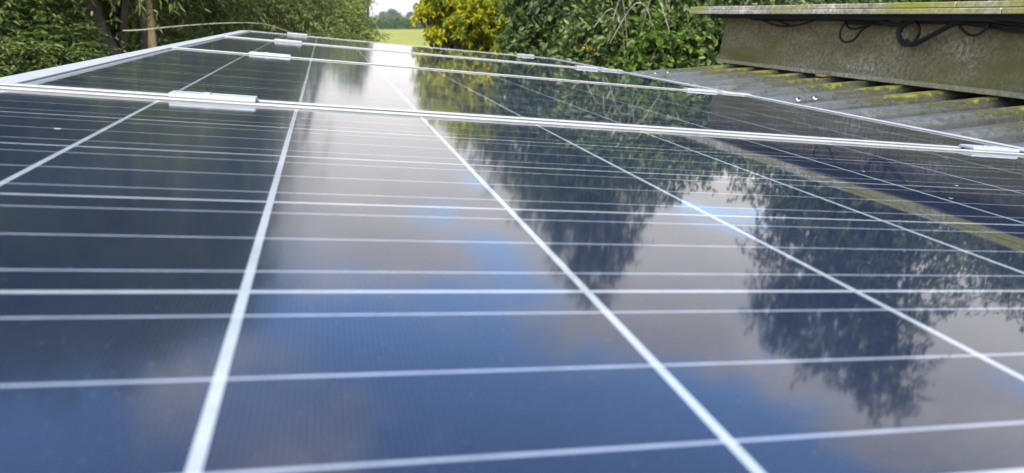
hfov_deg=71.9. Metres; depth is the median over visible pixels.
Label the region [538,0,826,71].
arching shrub
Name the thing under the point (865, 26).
cable loop
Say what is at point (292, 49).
solar panel
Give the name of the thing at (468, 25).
yellowing tree
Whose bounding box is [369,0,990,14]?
sky
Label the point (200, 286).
solar panel
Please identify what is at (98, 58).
edge trim
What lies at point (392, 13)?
distant tree
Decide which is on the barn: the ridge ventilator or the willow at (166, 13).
the ridge ventilator
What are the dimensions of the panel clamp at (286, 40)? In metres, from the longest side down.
0.101 x 0.048 x 0.032 m
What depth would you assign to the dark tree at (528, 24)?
8.57 m
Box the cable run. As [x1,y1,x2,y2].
[751,19,1023,32]
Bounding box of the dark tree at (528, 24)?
[492,0,584,58]
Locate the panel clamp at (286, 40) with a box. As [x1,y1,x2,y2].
[274,39,301,42]
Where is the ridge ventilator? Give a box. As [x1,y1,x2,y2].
[689,0,1023,98]
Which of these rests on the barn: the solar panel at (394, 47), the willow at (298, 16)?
the solar panel at (394, 47)
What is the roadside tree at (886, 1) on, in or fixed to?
on the ground
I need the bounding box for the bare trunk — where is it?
[143,0,157,47]
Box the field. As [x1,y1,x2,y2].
[371,29,450,46]
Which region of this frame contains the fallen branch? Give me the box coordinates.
[122,22,319,33]
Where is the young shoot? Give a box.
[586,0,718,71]
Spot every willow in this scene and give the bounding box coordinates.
[19,0,283,59]
[187,0,388,42]
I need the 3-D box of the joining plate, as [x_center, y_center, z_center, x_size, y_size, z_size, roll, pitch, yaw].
[0.692,-0.445,2.191,0.100,0.004,0.028,1,17,-15]
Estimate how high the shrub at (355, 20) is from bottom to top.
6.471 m
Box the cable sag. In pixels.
[757,19,813,26]
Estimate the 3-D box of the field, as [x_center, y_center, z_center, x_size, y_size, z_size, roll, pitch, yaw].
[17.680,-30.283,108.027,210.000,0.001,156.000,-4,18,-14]
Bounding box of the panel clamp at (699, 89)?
[683,88,717,91]
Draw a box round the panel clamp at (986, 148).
[959,144,1019,152]
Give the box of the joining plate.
[718,91,750,94]
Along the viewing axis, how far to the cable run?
2.44 m
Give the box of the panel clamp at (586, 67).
[575,65,597,68]
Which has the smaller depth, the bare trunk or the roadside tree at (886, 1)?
the bare trunk
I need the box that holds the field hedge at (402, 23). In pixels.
[369,16,442,28]
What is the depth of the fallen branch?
5.08 m
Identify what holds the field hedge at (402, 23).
on the ground
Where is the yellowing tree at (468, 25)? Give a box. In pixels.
[410,0,510,53]
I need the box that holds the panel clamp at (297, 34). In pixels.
[287,32,306,35]
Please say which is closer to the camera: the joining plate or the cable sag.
the joining plate
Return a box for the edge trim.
[0,30,242,78]
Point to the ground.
(373, 16)
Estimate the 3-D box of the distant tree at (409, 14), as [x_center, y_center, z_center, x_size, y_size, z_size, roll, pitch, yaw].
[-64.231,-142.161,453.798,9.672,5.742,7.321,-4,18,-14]
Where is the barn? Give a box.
[629,64,1023,147]
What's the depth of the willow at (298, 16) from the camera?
7.20 m
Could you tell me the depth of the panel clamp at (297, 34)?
3.69 m
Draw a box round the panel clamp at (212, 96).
[168,90,257,102]
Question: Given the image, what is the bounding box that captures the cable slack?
[958,22,990,36]
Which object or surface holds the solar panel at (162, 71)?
on the rail
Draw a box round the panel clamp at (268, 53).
[249,51,290,56]
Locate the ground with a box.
[369,15,417,28]
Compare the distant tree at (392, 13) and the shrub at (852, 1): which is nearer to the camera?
the shrub at (852, 1)
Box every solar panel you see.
[0,46,1023,152]
[0,86,1023,472]
[168,36,728,91]
[219,30,616,70]
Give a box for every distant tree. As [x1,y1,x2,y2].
[377,11,386,19]
[385,8,402,20]
[406,11,416,18]
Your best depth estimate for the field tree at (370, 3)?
31.55 m
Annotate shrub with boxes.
[294,0,400,43]
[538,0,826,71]
[775,0,924,4]
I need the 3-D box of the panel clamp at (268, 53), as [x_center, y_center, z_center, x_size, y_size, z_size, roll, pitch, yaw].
[-0.629,-0.454,1.836,0.101,0.048,0.032,1,17,-15]
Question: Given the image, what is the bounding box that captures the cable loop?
[839,20,878,42]
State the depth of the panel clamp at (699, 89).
2.15 m
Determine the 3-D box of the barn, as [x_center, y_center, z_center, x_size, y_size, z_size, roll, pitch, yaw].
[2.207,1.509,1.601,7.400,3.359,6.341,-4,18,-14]
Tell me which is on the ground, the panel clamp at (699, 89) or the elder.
the elder
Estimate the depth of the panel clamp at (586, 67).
3.08 m
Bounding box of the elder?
[0,0,131,77]
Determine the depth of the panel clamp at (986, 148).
1.21 m
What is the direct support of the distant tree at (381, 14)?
on the ground
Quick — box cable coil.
[896,20,965,46]
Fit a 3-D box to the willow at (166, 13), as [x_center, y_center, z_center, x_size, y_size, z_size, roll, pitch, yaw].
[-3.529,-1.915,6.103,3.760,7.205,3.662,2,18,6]
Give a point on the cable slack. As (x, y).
(965, 32)
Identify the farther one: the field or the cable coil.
the field
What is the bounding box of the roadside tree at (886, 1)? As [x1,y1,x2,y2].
[865,0,1008,2]
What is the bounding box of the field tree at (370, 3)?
[352,0,378,37]
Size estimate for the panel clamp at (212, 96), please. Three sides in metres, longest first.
0.101 x 0.048 x 0.032 m

